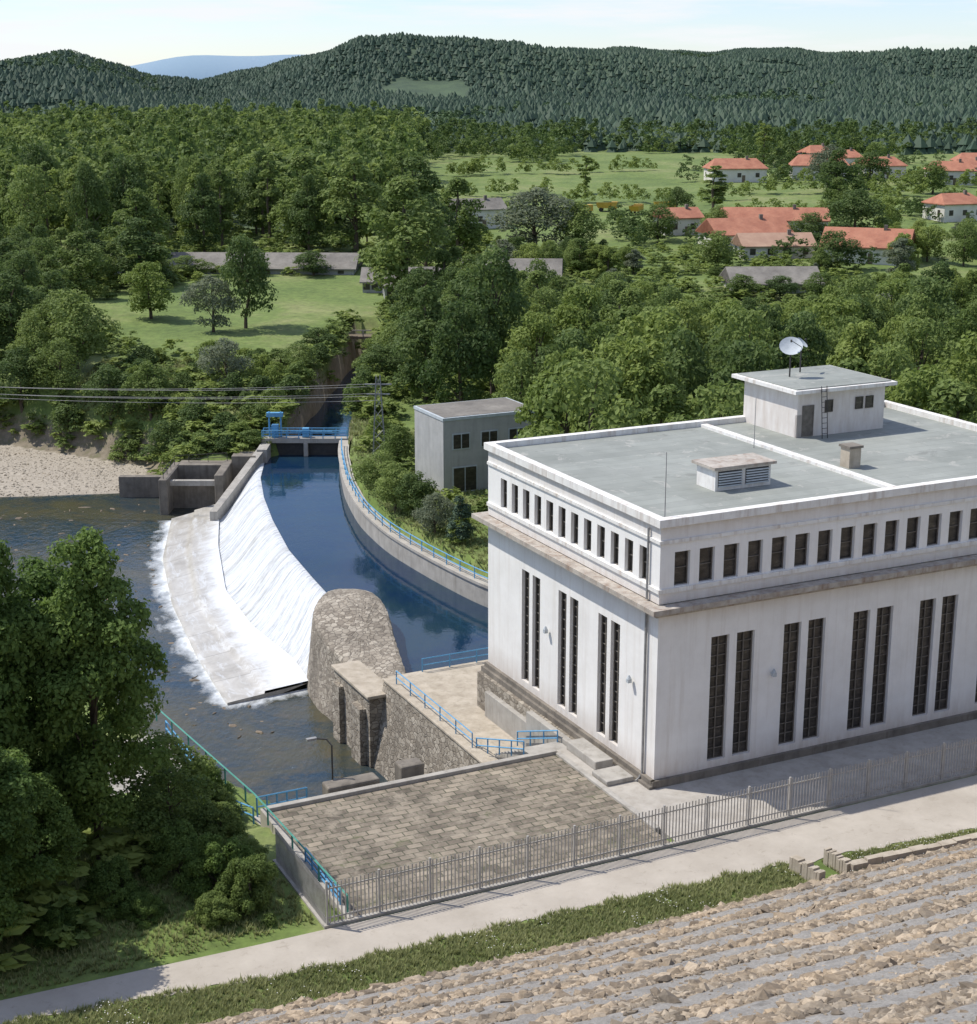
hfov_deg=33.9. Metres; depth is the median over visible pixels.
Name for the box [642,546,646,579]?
window
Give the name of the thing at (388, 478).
broadleaf tree
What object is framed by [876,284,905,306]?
broadleaf tree
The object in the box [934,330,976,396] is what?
broadleaf tree
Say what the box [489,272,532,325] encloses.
broadleaf tree
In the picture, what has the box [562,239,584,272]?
broadleaf tree
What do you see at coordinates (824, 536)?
window
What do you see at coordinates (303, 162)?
broadleaf tree
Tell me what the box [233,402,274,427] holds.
shrub
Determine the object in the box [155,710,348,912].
green railing
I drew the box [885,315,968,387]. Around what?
broadleaf tree
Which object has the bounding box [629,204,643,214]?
yellow truck
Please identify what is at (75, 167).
broadleaf tree
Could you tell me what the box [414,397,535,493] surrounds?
grey building
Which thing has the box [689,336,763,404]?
broadleaf tree
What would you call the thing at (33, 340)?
broadleaf tree
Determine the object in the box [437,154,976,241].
hedgerow bushes
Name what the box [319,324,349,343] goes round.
shrub
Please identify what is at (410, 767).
concrete block
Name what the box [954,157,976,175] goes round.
house
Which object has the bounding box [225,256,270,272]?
broadleaf tree
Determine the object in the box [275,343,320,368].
broadleaf tree
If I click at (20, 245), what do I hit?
broadleaf tree
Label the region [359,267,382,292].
shed
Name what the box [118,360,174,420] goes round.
broadleaf tree
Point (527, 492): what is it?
window
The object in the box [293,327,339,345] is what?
broadleaf tree
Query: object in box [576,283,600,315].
broadleaf tree
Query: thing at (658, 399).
broadleaf tree
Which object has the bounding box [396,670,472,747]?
blue railing
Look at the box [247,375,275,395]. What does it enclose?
shrub
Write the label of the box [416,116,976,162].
wood edge
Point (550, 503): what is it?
window
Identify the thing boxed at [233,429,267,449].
shrub
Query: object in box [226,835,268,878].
bush
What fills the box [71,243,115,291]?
broadleaf tree
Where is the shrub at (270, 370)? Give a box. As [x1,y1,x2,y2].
[262,364,281,391]
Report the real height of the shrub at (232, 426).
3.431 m
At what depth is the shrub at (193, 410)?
200.43 m
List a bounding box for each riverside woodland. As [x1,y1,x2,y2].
[0,103,430,227]
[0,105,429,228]
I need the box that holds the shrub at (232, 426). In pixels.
[226,421,251,442]
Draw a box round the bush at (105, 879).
[76,855,148,921]
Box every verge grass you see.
[2,860,816,1023]
[822,827,976,872]
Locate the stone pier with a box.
[306,589,405,767]
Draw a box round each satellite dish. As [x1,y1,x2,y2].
[779,337,802,376]
[798,337,807,371]
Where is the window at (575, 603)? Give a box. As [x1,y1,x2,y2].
[572,598,577,714]
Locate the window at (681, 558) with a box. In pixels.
[674,550,687,584]
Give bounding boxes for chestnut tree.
[505,304,557,370]
[513,348,614,438]
[553,346,607,432]
[580,240,598,264]
[583,244,611,277]
[594,246,624,272]
[595,336,700,426]
[817,320,900,378]
[872,273,888,294]
[886,232,922,272]
[887,268,911,280]
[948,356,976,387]
[949,267,961,286]
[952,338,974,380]
[961,269,976,306]
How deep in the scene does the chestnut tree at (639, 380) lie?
151.23 m
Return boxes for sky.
[0,0,976,65]
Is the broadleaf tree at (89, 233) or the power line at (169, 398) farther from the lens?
the broadleaf tree at (89, 233)
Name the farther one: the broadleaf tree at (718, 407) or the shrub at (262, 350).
the shrub at (262, 350)
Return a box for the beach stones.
[0,445,145,496]
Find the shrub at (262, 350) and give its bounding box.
[256,348,268,360]
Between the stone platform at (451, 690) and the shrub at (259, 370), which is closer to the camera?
the stone platform at (451, 690)
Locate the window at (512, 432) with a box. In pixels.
[508,427,524,439]
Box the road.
[0,775,976,1023]
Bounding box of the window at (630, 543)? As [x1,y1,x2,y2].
[628,539,632,571]
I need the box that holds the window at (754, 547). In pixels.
[747,540,760,573]
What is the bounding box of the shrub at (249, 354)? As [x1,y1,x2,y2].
[243,349,265,367]
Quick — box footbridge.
[341,330,371,338]
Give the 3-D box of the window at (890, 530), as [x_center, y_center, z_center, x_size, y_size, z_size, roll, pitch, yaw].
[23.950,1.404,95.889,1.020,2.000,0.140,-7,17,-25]
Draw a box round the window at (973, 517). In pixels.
[969,508,976,538]
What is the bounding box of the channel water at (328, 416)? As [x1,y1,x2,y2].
[299,366,358,434]
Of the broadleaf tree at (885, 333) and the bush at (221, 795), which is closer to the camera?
the bush at (221, 795)
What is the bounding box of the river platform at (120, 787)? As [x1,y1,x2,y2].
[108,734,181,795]
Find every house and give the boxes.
[449,195,506,228]
[652,204,704,235]
[695,214,793,250]
[702,156,768,182]
[723,204,830,234]
[731,229,816,259]
[788,154,849,180]
[797,143,827,153]
[819,225,916,265]
[843,148,862,163]
[851,154,907,177]
[921,190,976,221]
[923,159,976,185]
[950,153,976,160]
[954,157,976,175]
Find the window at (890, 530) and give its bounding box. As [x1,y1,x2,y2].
[884,520,896,551]
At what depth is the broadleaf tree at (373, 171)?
379.03 m
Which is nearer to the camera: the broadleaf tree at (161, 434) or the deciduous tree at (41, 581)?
the deciduous tree at (41, 581)
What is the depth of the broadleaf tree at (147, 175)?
367.63 m
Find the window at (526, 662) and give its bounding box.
[524,571,528,680]
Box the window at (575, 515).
[574,513,577,544]
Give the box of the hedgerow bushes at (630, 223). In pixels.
[604,150,976,266]
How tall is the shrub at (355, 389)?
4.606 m
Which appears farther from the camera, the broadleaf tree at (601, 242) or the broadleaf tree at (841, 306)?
the broadleaf tree at (601, 242)
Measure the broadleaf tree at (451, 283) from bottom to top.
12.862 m
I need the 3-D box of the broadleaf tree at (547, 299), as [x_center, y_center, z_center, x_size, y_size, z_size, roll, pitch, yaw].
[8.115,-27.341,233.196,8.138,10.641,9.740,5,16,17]
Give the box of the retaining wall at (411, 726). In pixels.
[373,676,498,781]
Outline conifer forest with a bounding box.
[0,31,976,154]
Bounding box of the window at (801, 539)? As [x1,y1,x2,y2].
[794,533,807,565]
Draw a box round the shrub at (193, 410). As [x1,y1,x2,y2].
[176,398,211,423]
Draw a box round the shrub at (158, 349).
[153,347,168,363]
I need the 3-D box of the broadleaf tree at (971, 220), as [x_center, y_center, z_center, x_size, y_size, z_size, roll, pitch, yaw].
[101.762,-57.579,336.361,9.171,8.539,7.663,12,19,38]
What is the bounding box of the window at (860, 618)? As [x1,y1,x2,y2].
[847,610,867,729]
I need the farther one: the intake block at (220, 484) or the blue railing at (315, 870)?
the intake block at (220, 484)
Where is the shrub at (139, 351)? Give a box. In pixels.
[126,344,159,365]
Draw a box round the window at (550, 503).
[549,501,552,531]
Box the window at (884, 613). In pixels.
[870,606,890,724]
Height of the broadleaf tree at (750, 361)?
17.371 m
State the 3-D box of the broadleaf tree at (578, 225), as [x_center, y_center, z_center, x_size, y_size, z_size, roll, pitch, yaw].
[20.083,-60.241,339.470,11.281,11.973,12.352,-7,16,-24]
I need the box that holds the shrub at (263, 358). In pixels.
[246,353,271,374]
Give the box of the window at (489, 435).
[481,429,497,446]
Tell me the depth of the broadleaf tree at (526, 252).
301.14 m
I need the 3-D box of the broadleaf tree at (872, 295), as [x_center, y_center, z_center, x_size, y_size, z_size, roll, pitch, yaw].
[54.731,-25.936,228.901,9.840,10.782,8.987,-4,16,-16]
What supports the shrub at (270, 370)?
on the ground at (304, 302)
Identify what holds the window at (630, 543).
in the powerhouse
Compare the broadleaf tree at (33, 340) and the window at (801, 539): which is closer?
the window at (801, 539)
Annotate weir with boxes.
[163,504,307,704]
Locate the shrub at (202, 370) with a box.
[197,362,224,379]
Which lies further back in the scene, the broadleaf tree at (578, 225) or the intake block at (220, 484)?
the broadleaf tree at (578, 225)
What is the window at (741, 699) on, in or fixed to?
in the powerhouse
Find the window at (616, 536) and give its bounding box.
[614,532,618,564]
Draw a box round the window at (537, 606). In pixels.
[535,577,539,687]
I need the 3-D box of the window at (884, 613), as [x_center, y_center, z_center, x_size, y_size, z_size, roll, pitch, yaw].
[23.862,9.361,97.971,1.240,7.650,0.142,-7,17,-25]
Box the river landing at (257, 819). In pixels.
[254,815,260,824]
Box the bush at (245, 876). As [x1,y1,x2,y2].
[212,853,278,926]
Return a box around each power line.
[0,394,366,398]
[4,386,374,390]
[4,398,377,402]
[5,393,377,397]
[12,383,376,388]
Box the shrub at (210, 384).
[202,383,217,400]
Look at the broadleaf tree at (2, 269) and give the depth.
256.37 m
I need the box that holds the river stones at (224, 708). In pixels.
[0,504,288,738]
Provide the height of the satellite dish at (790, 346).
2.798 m
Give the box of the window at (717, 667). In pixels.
[707,635,726,758]
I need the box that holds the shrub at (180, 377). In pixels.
[167,371,195,392]
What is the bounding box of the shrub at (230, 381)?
[219,371,243,397]
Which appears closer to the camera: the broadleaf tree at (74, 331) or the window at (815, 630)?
the window at (815, 630)
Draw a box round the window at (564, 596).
[560,592,566,706]
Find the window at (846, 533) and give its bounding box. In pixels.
[840,526,852,558]
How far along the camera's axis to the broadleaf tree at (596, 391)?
138.44 m
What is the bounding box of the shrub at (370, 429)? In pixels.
[362,415,395,445]
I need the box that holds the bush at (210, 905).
[183,890,243,934]
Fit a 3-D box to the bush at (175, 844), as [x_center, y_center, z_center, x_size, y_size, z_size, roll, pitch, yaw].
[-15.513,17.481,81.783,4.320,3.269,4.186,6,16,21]
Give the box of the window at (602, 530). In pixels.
[600,526,604,557]
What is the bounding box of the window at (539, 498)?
[537,496,540,525]
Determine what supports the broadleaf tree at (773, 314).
on the ground at (304, 302)
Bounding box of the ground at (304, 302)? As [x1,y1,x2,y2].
[0,42,976,1023]
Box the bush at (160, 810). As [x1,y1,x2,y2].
[132,795,181,830]
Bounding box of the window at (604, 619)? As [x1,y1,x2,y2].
[599,615,606,734]
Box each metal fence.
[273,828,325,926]
[323,737,976,928]
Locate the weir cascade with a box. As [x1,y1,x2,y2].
[218,463,325,675]
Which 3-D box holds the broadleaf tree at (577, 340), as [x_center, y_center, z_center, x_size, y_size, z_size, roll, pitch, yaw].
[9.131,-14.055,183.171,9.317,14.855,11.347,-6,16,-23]
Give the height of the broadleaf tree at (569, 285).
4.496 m
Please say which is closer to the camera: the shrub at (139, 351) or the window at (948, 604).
the window at (948, 604)
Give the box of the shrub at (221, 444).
[210,434,234,450]
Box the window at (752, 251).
[750,249,755,254]
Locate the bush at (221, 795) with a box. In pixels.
[184,781,243,825]
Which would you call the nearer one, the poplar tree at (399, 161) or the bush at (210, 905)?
the bush at (210, 905)
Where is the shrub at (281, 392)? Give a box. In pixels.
[258,387,296,415]
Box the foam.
[153,520,306,706]
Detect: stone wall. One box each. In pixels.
[789,855,825,880]
[823,847,850,873]
[848,832,976,871]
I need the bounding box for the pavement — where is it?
[556,719,976,840]
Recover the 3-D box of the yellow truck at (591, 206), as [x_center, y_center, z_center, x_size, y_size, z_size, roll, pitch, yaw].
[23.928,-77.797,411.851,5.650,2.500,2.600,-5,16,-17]
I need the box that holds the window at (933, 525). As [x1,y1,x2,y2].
[927,514,939,545]
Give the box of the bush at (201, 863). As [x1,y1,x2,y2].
[169,831,258,902]
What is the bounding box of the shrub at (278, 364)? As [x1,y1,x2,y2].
[267,360,286,374]
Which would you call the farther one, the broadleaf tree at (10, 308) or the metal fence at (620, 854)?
the broadleaf tree at (10, 308)
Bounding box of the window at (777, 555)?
[771,536,784,569]
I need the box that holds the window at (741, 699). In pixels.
[732,630,752,753]
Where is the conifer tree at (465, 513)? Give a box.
[445,495,477,542]
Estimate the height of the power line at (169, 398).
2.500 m
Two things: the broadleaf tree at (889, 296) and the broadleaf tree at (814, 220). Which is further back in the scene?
the broadleaf tree at (814, 220)
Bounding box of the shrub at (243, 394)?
[238,390,256,406]
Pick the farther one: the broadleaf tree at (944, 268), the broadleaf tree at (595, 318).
the broadleaf tree at (944, 268)
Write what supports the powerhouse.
on the ground at (304, 302)
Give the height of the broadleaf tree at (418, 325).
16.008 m
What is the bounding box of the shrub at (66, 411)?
[47,403,82,433]
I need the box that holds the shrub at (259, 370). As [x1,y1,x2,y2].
[248,366,265,377]
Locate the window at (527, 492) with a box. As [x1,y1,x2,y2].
[526,490,528,519]
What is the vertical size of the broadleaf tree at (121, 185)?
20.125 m
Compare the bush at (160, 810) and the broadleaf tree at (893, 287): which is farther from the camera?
the broadleaf tree at (893, 287)
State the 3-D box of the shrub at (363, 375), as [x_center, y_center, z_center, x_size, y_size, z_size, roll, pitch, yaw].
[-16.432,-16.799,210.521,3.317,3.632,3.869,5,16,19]
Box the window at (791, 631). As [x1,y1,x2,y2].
[778,622,798,743]
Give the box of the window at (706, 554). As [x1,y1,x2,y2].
[699,547,712,580]
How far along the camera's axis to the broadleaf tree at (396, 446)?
175.14 m
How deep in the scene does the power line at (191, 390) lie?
179.48 m
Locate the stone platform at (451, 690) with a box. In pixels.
[387,660,633,785]
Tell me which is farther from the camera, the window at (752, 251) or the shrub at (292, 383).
the window at (752, 251)
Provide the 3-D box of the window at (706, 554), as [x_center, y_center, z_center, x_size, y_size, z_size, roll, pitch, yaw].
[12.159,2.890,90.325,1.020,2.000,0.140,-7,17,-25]
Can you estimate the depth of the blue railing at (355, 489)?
151.75 m
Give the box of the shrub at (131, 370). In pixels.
[123,365,148,390]
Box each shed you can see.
[154,252,362,274]
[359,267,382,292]
[380,267,440,299]
[461,258,562,286]
[719,266,824,293]
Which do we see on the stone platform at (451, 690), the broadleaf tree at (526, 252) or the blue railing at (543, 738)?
the blue railing at (543, 738)
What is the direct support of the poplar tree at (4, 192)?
on the ground at (304, 302)
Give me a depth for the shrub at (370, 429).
186.15 m
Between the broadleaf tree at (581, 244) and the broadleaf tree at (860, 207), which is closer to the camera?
the broadleaf tree at (581, 244)
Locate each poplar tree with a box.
[0,164,17,215]
[0,179,17,237]
[32,161,62,235]
[59,168,90,231]
[85,180,100,227]
[143,179,161,244]
[151,182,171,245]
[180,172,210,235]
[185,161,206,230]
[207,185,217,233]
[209,163,233,246]
[246,176,260,233]
[254,154,281,237]
[357,182,372,241]
[375,162,386,191]
[389,145,408,211]
[575,155,595,192]
[698,165,728,211]
[755,123,773,162]
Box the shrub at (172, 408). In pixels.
[161,392,190,417]
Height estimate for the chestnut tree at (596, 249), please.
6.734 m
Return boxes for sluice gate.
[257,411,349,462]
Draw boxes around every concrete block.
[322,772,379,794]
[395,757,423,779]
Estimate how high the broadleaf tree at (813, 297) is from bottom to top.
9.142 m
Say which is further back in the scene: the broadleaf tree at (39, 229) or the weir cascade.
the broadleaf tree at (39, 229)
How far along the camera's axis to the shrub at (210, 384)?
207.55 m
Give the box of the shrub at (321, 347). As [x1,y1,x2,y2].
[310,343,332,362]
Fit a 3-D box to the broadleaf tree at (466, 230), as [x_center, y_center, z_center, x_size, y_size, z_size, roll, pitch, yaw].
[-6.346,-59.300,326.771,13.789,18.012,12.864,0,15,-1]
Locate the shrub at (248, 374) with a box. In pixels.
[240,372,253,381]
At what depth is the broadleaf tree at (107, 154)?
378.53 m
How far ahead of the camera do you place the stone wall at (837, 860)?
82.27 m
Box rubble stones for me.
[185,840,976,1023]
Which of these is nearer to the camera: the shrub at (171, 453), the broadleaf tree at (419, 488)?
the broadleaf tree at (419, 488)
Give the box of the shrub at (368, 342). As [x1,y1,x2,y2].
[361,334,392,349]
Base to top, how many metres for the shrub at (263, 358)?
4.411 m
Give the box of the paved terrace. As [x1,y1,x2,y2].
[269,755,668,915]
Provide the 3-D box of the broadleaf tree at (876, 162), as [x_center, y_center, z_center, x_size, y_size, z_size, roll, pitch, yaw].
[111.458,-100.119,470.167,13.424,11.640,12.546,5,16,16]
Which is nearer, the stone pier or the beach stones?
the stone pier
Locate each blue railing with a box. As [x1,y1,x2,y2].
[165,720,254,823]
[256,787,307,816]
[261,430,347,438]
[304,847,340,904]
[341,437,487,578]
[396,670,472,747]
[422,647,487,671]
[476,737,524,755]
[517,730,557,745]
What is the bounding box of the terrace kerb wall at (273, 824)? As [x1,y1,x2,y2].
[260,749,659,918]
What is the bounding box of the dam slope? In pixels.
[236,845,976,1023]
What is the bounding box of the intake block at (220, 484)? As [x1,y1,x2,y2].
[118,449,262,520]
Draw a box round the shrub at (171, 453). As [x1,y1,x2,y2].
[157,448,186,469]
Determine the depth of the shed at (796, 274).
292.37 m
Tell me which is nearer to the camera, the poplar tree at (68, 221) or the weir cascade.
the weir cascade
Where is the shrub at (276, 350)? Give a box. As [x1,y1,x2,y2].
[266,348,290,369]
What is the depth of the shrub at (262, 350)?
228.84 m
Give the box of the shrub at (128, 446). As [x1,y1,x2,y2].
[106,436,142,461]
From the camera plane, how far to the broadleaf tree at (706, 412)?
136.49 m
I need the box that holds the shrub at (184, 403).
[177,396,198,413]
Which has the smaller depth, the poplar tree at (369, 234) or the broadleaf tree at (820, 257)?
the broadleaf tree at (820, 257)
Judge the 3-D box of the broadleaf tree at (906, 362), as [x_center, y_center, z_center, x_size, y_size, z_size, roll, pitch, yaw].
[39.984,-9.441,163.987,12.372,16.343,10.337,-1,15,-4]
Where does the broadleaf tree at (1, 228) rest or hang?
on the ground at (304, 302)
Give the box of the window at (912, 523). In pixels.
[906,517,917,548]
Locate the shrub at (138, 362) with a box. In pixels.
[130,359,160,375]
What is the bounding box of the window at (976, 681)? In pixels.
[975,681,976,701]
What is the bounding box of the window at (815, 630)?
[802,618,823,738]
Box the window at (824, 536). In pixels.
[817,530,829,562]
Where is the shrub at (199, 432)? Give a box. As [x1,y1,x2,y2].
[179,429,216,453]
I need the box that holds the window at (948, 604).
[934,595,955,710]
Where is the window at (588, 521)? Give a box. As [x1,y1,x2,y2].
[587,519,590,550]
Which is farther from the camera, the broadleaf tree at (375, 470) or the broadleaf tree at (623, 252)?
the broadleaf tree at (623, 252)
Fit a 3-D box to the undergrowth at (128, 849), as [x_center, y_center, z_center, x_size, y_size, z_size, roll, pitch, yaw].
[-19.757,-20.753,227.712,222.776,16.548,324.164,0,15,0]
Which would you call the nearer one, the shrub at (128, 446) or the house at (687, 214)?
the shrub at (128, 446)
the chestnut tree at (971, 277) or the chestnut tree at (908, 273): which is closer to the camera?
the chestnut tree at (971, 277)
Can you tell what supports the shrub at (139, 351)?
on the ground at (304, 302)
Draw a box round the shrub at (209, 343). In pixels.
[192,339,219,360]
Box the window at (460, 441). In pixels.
[452,432,469,449]
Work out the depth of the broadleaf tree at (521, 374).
177.33 m
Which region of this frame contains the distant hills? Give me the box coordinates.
[131,54,300,79]
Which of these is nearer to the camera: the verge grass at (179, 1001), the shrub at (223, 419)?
the verge grass at (179, 1001)
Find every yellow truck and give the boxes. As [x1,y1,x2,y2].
[585,204,592,212]
[596,201,617,211]
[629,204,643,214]
[653,201,674,206]
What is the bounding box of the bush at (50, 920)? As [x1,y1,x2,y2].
[22,903,87,953]
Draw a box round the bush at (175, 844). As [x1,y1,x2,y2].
[138,819,213,891]
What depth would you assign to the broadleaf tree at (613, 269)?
282.03 m
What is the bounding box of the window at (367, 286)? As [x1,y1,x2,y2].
[363,284,369,289]
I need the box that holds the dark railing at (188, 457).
[163,453,227,478]
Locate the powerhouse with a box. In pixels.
[471,365,976,789]
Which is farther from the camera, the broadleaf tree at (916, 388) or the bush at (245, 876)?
the broadleaf tree at (916, 388)
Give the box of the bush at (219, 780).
[169,757,236,799]
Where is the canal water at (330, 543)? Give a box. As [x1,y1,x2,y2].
[261,455,487,672]
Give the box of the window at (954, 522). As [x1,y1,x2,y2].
[948,511,959,541]
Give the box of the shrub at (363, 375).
[351,371,377,388]
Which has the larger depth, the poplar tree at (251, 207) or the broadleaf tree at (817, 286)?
the poplar tree at (251, 207)
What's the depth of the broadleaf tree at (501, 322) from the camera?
226.33 m
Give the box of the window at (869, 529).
[862,523,874,555]
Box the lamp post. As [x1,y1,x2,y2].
[306,736,332,779]
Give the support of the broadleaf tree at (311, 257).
on the ground at (304, 302)
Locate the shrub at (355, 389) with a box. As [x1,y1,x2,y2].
[341,379,379,413]
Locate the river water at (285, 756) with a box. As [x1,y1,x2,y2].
[0,493,387,802]
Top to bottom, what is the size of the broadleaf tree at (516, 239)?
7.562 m
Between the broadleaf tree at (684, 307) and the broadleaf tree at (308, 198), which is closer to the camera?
the broadleaf tree at (684, 307)
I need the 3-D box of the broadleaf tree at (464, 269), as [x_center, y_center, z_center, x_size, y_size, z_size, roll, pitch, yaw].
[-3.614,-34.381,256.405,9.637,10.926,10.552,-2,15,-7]
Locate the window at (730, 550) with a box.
[723,543,736,576]
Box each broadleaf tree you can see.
[0,163,62,238]
[0,224,7,236]
[0,238,46,270]
[0,250,37,292]
[0,261,8,295]
[0,271,39,361]
[0,314,15,344]
[0,345,53,412]
[3,248,43,287]
[5,224,32,251]
[5,312,58,365]
[9,240,27,251]
[11,245,23,252]
[12,140,61,214]
[13,285,34,332]
[17,297,82,357]
[20,270,71,316]
[21,224,58,266]
[24,337,86,395]
[28,237,66,269]
[29,290,47,320]
[33,254,76,288]
[40,288,103,344]
[40,288,125,372]
[47,227,75,263]
[52,231,107,294]
[56,157,111,225]
[61,160,113,239]
[71,228,121,273]
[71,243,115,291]
[79,363,144,424]
[88,154,149,227]
[99,188,173,254]
[99,242,126,281]
[100,149,126,206]
[110,217,177,279]
[110,729,220,810]
[118,261,177,318]
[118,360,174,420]
[119,153,168,218]
[122,762,219,852]
[127,254,172,275]
[138,418,193,465]
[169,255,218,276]
[170,153,210,234]
[171,172,222,251]
[177,274,242,331]
[195,337,255,381]
[204,157,234,233]
[217,233,278,328]
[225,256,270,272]
[231,149,279,237]
[269,153,334,242]
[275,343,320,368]
[285,173,325,250]
[293,250,334,275]
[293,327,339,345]
[313,154,391,252]
[334,153,378,218]
[348,449,396,490]
[354,175,456,302]
[355,344,410,378]
[368,170,391,204]
[371,318,422,357]
[371,462,422,512]
[375,155,445,237]
[379,423,414,462]
[388,265,444,319]
[388,284,457,403]
[390,470,437,516]
[406,191,459,266]
[411,492,458,534]
[416,296,501,401]
[423,278,476,317]
[427,249,454,293]
[431,294,470,358]
[432,177,489,250]
[437,246,463,285]
[437,264,460,295]
[439,263,486,298]
[441,254,484,275]
[451,241,530,393]
[452,345,498,377]
[463,253,488,270]
[482,186,591,248]
[489,239,521,257]
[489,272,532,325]
[490,235,501,244]
[490,294,535,355]
[490,347,552,420]
[492,309,564,391]
[510,236,532,256]
[512,242,543,257]
[517,270,534,295]
[517,270,560,314]
[518,354,647,438]
[519,288,568,342]
[524,258,561,299]
[532,323,595,419]
[539,240,567,271]
[541,275,578,292]
[547,297,604,343]
[548,284,612,348]
[549,280,563,299]
[553,200,609,247]
[557,236,573,262]
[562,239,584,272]
[562,282,573,297]
[566,238,596,270]
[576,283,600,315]
[584,321,624,404]
[592,308,709,424]
[593,271,610,291]
[593,288,618,320]
[595,271,632,306]
[595,307,638,356]
[596,312,670,411]
[598,279,641,333]
[599,239,607,244]
[604,286,646,361]
[606,268,622,279]
[617,246,639,270]
[623,249,645,273]
[624,277,632,287]
[629,279,661,305]
[629,384,683,426]
[635,203,680,242]
[641,304,695,351]
[642,299,658,309]
[642,325,719,421]
[644,306,661,315]
[647,288,692,318]
[651,284,658,298]
[658,261,670,273]
[659,186,695,206]
[662,287,679,304]
[663,376,744,422]
[665,298,711,352]
[681,303,709,339]
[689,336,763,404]
[690,230,738,267]
[697,324,733,378]
[698,299,715,316]
[699,205,727,223]
[700,297,753,340]
[702,301,752,352]
[705,264,721,278]
[706,306,783,381]
[707,334,783,411]
[712,400,742,416]
[717,328,771,369]
[725,273,763,295]
[742,296,766,313]
[753,275,802,298]
[756,302,787,341]
[765,306,827,369]
[774,310,842,364]
[776,298,815,324]
[781,260,791,265]
[787,211,828,241]
[798,293,870,354]
[800,272,841,295]
[806,144,850,185]
[806,295,835,317]
[808,229,862,265]
[808,247,833,271]
[810,253,832,268]
[812,148,866,202]
[818,284,842,310]
[819,176,853,221]
[821,188,894,228]
[823,314,888,386]
[827,276,897,333]
[830,293,889,337]
[837,357,887,399]
[840,279,861,296]
[846,151,891,188]
[846,272,878,298]
[857,341,925,399]
[862,293,897,328]
[874,278,919,324]
[875,196,906,228]
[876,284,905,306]
[877,313,937,391]
[880,237,916,272]
[882,271,917,294]
[882,272,969,361]
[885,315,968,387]
[885,375,954,414]
[886,263,917,282]
[888,280,962,331]
[888,364,976,421]
[889,221,902,228]
[889,277,918,291]
[890,292,955,363]
[907,161,951,193]
[907,219,927,257]
[914,225,952,261]
[920,259,959,299]
[925,378,976,423]
[934,272,969,303]
[934,300,976,369]
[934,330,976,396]
[942,222,976,265]
[944,277,975,309]
[951,217,976,252]
[956,284,976,321]
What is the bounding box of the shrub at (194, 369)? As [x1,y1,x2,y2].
[186,362,200,375]
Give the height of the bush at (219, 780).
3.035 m
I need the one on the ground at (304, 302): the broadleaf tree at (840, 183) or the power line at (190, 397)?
the broadleaf tree at (840, 183)
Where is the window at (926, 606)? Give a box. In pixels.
[912,599,933,715]
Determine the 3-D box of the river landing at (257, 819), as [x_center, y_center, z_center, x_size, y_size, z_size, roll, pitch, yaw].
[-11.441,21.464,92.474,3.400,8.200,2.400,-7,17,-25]
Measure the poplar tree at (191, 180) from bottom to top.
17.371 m
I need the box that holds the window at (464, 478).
[452,465,476,491]
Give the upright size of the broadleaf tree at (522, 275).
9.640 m
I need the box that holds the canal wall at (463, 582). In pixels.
[338,440,487,607]
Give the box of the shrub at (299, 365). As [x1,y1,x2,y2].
[282,360,315,387]
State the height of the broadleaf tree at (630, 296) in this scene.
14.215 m
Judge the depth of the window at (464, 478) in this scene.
164.79 m
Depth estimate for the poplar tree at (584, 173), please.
459.29 m
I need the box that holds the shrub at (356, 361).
[351,351,379,367]
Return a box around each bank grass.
[0,814,313,996]
[73,357,389,459]
[350,430,487,570]
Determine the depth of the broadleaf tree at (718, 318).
195.54 m
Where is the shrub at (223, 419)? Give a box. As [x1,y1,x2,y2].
[203,411,237,431]
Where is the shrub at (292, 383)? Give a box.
[275,374,309,399]
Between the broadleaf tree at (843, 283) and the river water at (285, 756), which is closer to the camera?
the river water at (285, 756)
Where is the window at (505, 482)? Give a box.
[504,480,506,507]
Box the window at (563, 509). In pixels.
[561,507,565,537]
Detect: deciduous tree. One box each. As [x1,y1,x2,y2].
[0,539,86,843]
[0,745,88,902]
[0,746,61,940]
[5,555,134,786]
[20,526,174,860]
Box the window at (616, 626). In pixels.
[612,622,619,743]
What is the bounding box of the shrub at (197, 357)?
[195,352,224,367]
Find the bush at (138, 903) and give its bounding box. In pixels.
[119,891,168,929]
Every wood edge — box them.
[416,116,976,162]
[418,124,971,163]
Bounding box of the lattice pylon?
[365,376,391,458]
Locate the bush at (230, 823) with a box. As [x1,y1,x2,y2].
[193,801,248,845]
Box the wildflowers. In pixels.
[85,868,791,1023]
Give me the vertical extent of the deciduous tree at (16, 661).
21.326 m
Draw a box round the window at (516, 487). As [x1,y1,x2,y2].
[515,485,517,513]
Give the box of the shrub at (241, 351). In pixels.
[234,347,253,359]
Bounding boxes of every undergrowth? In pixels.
[0,223,917,971]
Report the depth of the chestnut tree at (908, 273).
276.44 m
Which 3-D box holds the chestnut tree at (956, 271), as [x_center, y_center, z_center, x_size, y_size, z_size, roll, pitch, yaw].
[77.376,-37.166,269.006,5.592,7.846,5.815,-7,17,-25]

